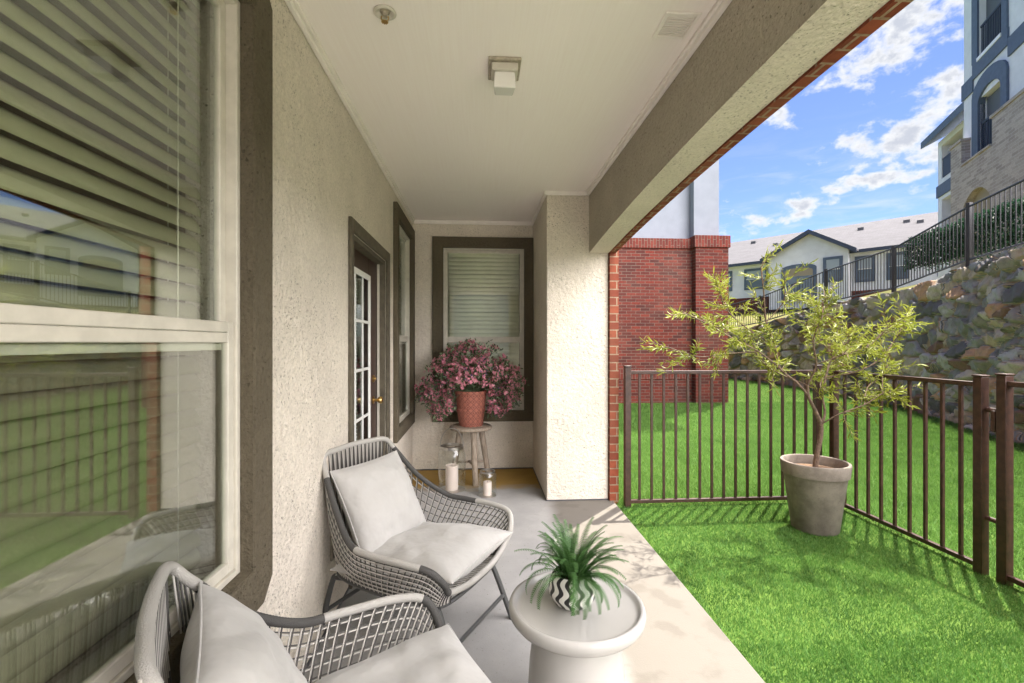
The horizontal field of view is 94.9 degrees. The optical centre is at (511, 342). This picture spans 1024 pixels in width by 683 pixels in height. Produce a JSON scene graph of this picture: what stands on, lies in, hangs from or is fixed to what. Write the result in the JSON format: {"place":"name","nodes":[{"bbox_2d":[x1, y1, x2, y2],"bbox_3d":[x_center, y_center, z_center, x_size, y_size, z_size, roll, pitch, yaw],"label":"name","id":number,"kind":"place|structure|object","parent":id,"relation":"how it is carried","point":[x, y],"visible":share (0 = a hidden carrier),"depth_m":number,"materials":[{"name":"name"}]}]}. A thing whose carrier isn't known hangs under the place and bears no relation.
{"place":"outdoors","nodes":[
{"label":"outdoors","id":0,"kind":"place"},
{"bbox_2d":[304,468,764,682],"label":"patio","id":1,"kind":"structure","parent":0,"point":[683,638],"depth_m":2.33,"materials":[{"name":"concrete"}]},
{"bbox_2d":[133,561,491,682],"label":"lounge chair","id":2,"kind":"object","parent":1,"relation":"on","point":[229,639],"visible":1,"depth_m":1.09,"materials":[{"name":"white fabric"}]},
{"bbox_2d":[322,436,513,642],"bbox_3d":[-0.440,0.894,2.155,0.768,0.821,0.752,0,0,25],"label":"lounge chair","id":3,"kind":"object","parent":1,"relation":"on","point":[398,538],"visible":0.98,"depth_m":2.07,"materials":[{"name":"grey wicker"}]},
{"bbox_2d":[440,428,465,493],"bbox_3d":[-0.534,1.025,4.174,0.244,0.550,0.244,0,0,-4],"label":"glass lantern","id":4,"kind":"object","parent":1,"relation":"on","point":[452,486],"visible":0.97,"depth_m":4.13,"materials":[{"name":"grey"}]},
{"bbox_2d":[303,467,608,670],"bbox_3d":[0.093,1.294,1.284,1.755,0.011,7.150,0,0,-4],"label":"wall base joint","id":5,"kind":"object","parent":1,"relation":"on","point":[323,635],"depth_m":3.89,"materials":[{"name":"grey"}]},
{"bbox_2d":[449,423,491,485],"bbox_3d":[-0.389,1.042,4.451,0.406,0.524,0.412,0,0,-4],"label":"wooden stool","id":6,"kind":"object","parent":1,"relation":"on","point":[473,431],"visible":0.83,"depth_m":4.38,"materials":[{"name":"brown wood"}]},
{"bbox_2d":[409,337,529,426],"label":"potted flowers","id":7,"kind":"object","parent":6,"relation":"on","point":[435,396],"visible":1,"depth_m":4.35,"materials":[{"name":"pink plant"}]},
{"bbox_2d":[478,468,496,497],"bbox_3d":[-0.210,1.194,4.015,0.156,0.212,0.156,0,0,-4],"label":"glass lantern","id":8,"kind":"object","parent":1,"relation":"on","point":[487,492],"visible":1,"depth_m":3.99,"materials":[{"name":"grey"}]},
{"bbox_2d":[533,195,618,502],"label":"porch pillar","id":9,"kind":"structure","parent":1,"relation":"on","point":[576,381],"depth_m":3.88,"materials":[{"name":"beige paint"}]},
{"bbox_2d":[589,0,913,252],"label":"porch beam","id":10,"kind":"structure","parent":9,"relation":"attached to","point":[750,66],"depth_m":1.81,"materials":[{"name":"beige paint"}]},
{"bbox_2d":[509,571,646,682],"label":"side table","id":11,"kind":"object","parent":1,"relation":"on","point":[566,647],"visible":0.81,"depth_m":1.43,"materials":[{"name":"white ceramic"}]},
{"bbox_2d":[514,514,628,619],"bbox_3d":[0.211,0.728,1.534,0.354,0.253,0.374,0,0,25],"label":"potted fern","id":12,"kind":"object","parent":11,"relation":"on","point":[573,586],"visible":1,"depth_m":1.50,"materials":[{"name":"green plant"}]},
{"bbox_2d":[617,381,1023,682],"bbox_3d":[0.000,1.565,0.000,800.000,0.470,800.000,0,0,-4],"label":"ground","id":13,"kind":"structure","parent":0,"point":[798,603],"depth_m":2.54,"materials":[{"name":"green plant"}]},
{"bbox_2d":[0,0,184,682],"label":"living room interior","id":14,"kind":"object","parent":13,"relation":"on","point":[38,15],"depth_m":2.23,"materials":[{"name":"beige"}]},
{"bbox_2d":[48,0,411,682],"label":"side wall","id":15,"kind":"structure","parent":13,"relation":"on","point":[329,178],"depth_m":1.84,"materials":[{"name":"beige paint"}]},
{"bbox_2d":[0,0,272,682],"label":"window","id":16,"kind":"structure","parent":15,"relation":"attached to","point":[100,505],"depth_m":1.02,"materials":[{"name":"white paint"}]},
{"bbox_2d":[109,0,239,682],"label":"window frame","id":17,"kind":"structure","parent":16,"relation":"in","point":[232,6],"depth_m":1.36,"materials":[{"name":"plastic"}]},
{"bbox_2d":[330,536,334,561],"bbox_3d":[-0.836,0.955,2.220,0.021,0.120,0.080,0,0,-4],"label":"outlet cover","id":18,"kind":"object","parent":15,"relation":"attached to","point":[332,556],"visible":0.2,"depth_m":2.18,"materials":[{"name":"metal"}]},
{"bbox_2d":[348,216,389,588],"bbox_3d":[-0.962,0.315,3.001,0.165,1.970,1.055,0,0,-4],"label":"patio door","id":19,"kind":"structure","parent":15,"relation":"attached to","point":[366,263],"depth_m":3.16,"materials":[{"name":"wood"}]},
{"bbox_2d":[354,248,382,543],"bbox_3d":[-0.964,0.355,2.977,0.158,1.846,0.841,0,0,-4],"label":"door leaf","id":20,"kind":"structure","parent":19,"relation":"in","point":[364,267],"depth_m":3.16,"materials":[{"name":"white"}]},
{"bbox_2d":[393,201,414,442],"bbox_3d":[-1.023,-0.165,4.242,0.153,1.930,1.000,0,0,-4],"label":"window","id":21,"kind":"structure","parent":15,"relation":"attached to","point":[404,421],"depth_m":4.51,"materials":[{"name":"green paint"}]},
{"bbox_2d":[399,225,409,422],"bbox_3d":[-1.013,-0.165,4.243,0.056,1.726,0.796,0,0,-4],"label":"window frame","id":22,"kind":"structure","parent":21,"relation":"in","point":[401,230],"depth_m":4.62,"materials":[{"name":"plastic"}]},
{"bbox_2d":[356,274,361,439],"bbox_3d":[-2.367,0.000,3.502,2.538,2.600,2.300,0,0,-4],"label":"hall interior","id":23,"kind":"object","parent":13,"relation":"on","point":[359,353],"depth_m":4.68,"materials":[{"name":"beige"}]},
{"bbox_2d":[412,224,532,468],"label":"end wall","id":24,"kind":"structure","parent":13,"relation":"on","point":[509,444],"depth_m":4.81,"materials":[{"name":"beige paint"}]},
{"bbox_2d":[432,236,533,421],"bbox_3d":[-0.292,-0.140,4.883,1.050,1.890,0.153,0,0,-4],"label":"window","id":25,"kind":"structure","parent":24,"relation":"attached to","point":[479,301],"depth_m":4.90,"materials":[{"name":"brown paint"}]},
{"bbox_2d":[443,248,523,410],"bbox_3d":[-0.291,-0.140,4.873,0.836,1.676,0.056,0,0,-4],"label":"window frame","id":26,"kind":"structure","parent":25,"relation":"in","point":[465,249],"depth_m":4.87,"materials":[{"name":"plastic"}]},
{"bbox_2d":[448,254,519,405],"bbox_3d":[-0.502,0.000,6.237,1.220,2.600,2.487,0,0,-4],"label":"bedroom interior","id":27,"kind":"object","parent":13,"relation":"on","point":[519,316],"depth_m":5.96,"materials":[{"name":"beige"}]},
{"bbox_2d":[619,160,730,402],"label":"brick wing","id":28,"kind":"structure","parent":13,"relation":"on","point":[672,249],"depth_m":10.43,"materials":[{"name":"red brick"}]},
{"bbox_2d":[623,365,822,507],"bbox_3d":[1.742,0.761,3.868,1.673,1.157,0.058,0,0,-4],"label":"metal fence","id":29,"kind":"object","parent":13,"relation":"on","point":[628,500],"visible":0.77,"depth_m":3.85,"materials":[{"name":"brown metal"}]},
{"bbox_2d":[638,239,931,536],"bbox_3d":[1.948,0.299,3.321,2.091,2.062,1.126,0,0,-4],"label":"potted tree","id":30,"kind":"object","parent":13,"relation":"on","point":[816,484],"visible":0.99,"depth_m":3.30,"materials":[{"name":"green plant"}]},
{"bbox_2d":[615,378,1023,589],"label":"lawn grass","id":31,"kind":"structure","parent":13,"relation":"on","point":[951,465],"depth_m":5.33,"materials":[{"name":"green plant"}]},
{"bbox_2d":[728,247,1023,444],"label":"retaining wall","id":32,"kind":"structure","parent":13,"relation":"on","point":[973,313],"depth_m":8.21,"materials":[{"name":"grey stone"}]},
{"bbox_2d":[729,179,1023,326],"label":"black fence","id":33,"kind":"object","parent":32,"relation":"on","point":[968,210],"visible":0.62,"depth_m":8.78,"materials":[{"name":"grey metal"}]},
{"bbox_2d":[829,366,989,575],"bbox_3d":[2.670,0.761,3.278,0.058,1.157,1.188,0,0,-4],"label":"metal fence","id":34,"kind":"object","parent":13,"relation":"on","point":[979,561],"visible":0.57,"depth_m":2.94,"materials":[{"name":"brown metal"}]},
{"bbox_2d":[985,373,1023,587],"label":"metal fence","id":35,"kind":"object","parent":13,"relation":"on","point":[1002,419],"visible":0.97,"depth_m":2.57,"materials":[{"name":"brown metal"}]},
{"bbox_2d":[728,284,918,329],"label":"terrace ground","id":36,"kind":"structure","parent":0,"point":[753,320],"depth_m":20.60,"materials":[{"name":"beige concrete"}]},
{"bbox_2d":[728,212,937,314],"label":"white building","id":37,"kind":"structure","parent":36,"relation":"on","point":[829,248],"depth_m":25.54,"materials":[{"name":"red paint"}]},
{"bbox_2d":[728,271,731,290],"bbox_3d":[13.345,-3.825,29.251,0.048,1.250,0.700,0,0,-44],"label":"window","id":38,"kind":"structure","parent":37,"relation":"in","point":[729,272],"depth_m":29.05,"materials":[{"name":"blue"}]},
{"bbox_2d":[744,267,767,289],"bbox_3d":[14.526,-3.825,28.028,0.048,1.250,1.300,0,0,-44],"label":"window","id":39,"kind":"structure","parent":37,"relation":"in","point":[758,283],"depth_m":28.07,"materials":[{"name":"blue"}]},
{"bbox_2d":[785,275,811,300],"bbox_3d":[15.664,-2.975,25.719,0.007,1.350,1.340,0,0,-44],"label":"window","id":40,"kind":"structure","parent":37,"relation":"in","point":[794,279],"depth_m":25.60,"materials":[{"name":"blue"}]},
{"bbox_2d":[823,255,842,282],"bbox_3d":[16.789,-3.860,24.604,0.048,1.320,0.870,0,0,-44],"label":"window","id":41,"kind":"structure","parent":37,"relation":"in","point":[828,262],"depth_m":24.58,"materials":[{"name":"blue"}]},
{"bbox_2d":[855,255,873,282],"bbox_3d":[18.192,-3.825,24.230,0.048,1.350,0.850,0,0,-44],"label":"window","id":42,"kind":"structure","parent":37,"relation":"in","point":[858,257],"depth_m":24.21,"materials":[{"name":"blue"}]},
{"bbox_2d":[886,252,907,279],"bbox_3d":[19.093,-3.825,23.298,0.048,1.350,0.850,0,0,-44],"label":"window","id":43,"kind":"structure","parent":37,"relation":"in","point":[897,252],"depth_m":23.24,"materials":[{"name":"blue"}]},
{"bbox_2d":[902,195,1023,271],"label":"hedge","id":44,"kind":"object","parent":36,"relation":"on","point":[997,227],"visible":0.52,"depth_m":8.81,"materials":[{"name":"green plant"}]},
{"bbox_2d":[921,0,1023,277],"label":"apartment block","id":45,"kind":"structure","parent":36,"relation":"on","point":[980,128],"depth_m":13.79,"materials":[{"name":"grey"}]},
{"bbox_2d":[719,0,963,241],"label":"sky","id":46,"kind":"structure","parent":0,"point":[845,149],"materials":[{"name":"blue"}]},
{"bbox_3d":[0.089,-2.810,1.364,1.753,2.980,7.310,0,0,-4],"label":"upper storey","id":47,"kind":"object","parent":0,"visible":0},
{"bbox_2d":[284,0,731,225],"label":"ceiling","id":48,"kind":"structure","parent":47,"relation":"attached to","point":[449,136],"depth_m":2.30,"materials":[{"name":"paint"}]},
{"bbox_2d":[373,4,395,24],"bbox_3d":[-0.480,-1.229,1.772,0.086,0.040,0.086,0,0,-4],"label":"sprinkler head","id":49,"kind":"object","parent":48,"relation":"attached to","point":[386,14],"visible":1,"depth_m":1.77},
{"bbox_2d":[488,56,521,95],"bbox_3d":[-0.035,-1.190,2.132,0.144,0.119,0.170,0,0,-4],"label":"ceiling light","id":50,"kind":"object","parent":48,"relation":"attached to","point":[503,73],"visible":1,"depth_m":2.07,"materials":[{"name":"glass"}]},
{"bbox_2d":[652,11,701,39],"bbox_3d":[0.645,-1.246,1.846,0.140,0.008,0.150,0,0,-4],"label":"soffit vent","id":51,"kind":"object","parent":48,"relation":"attached to","point":[677,31],"visible":1,"depth_m":1.84,"materials":[{"name":"white plastic"}]}
]}

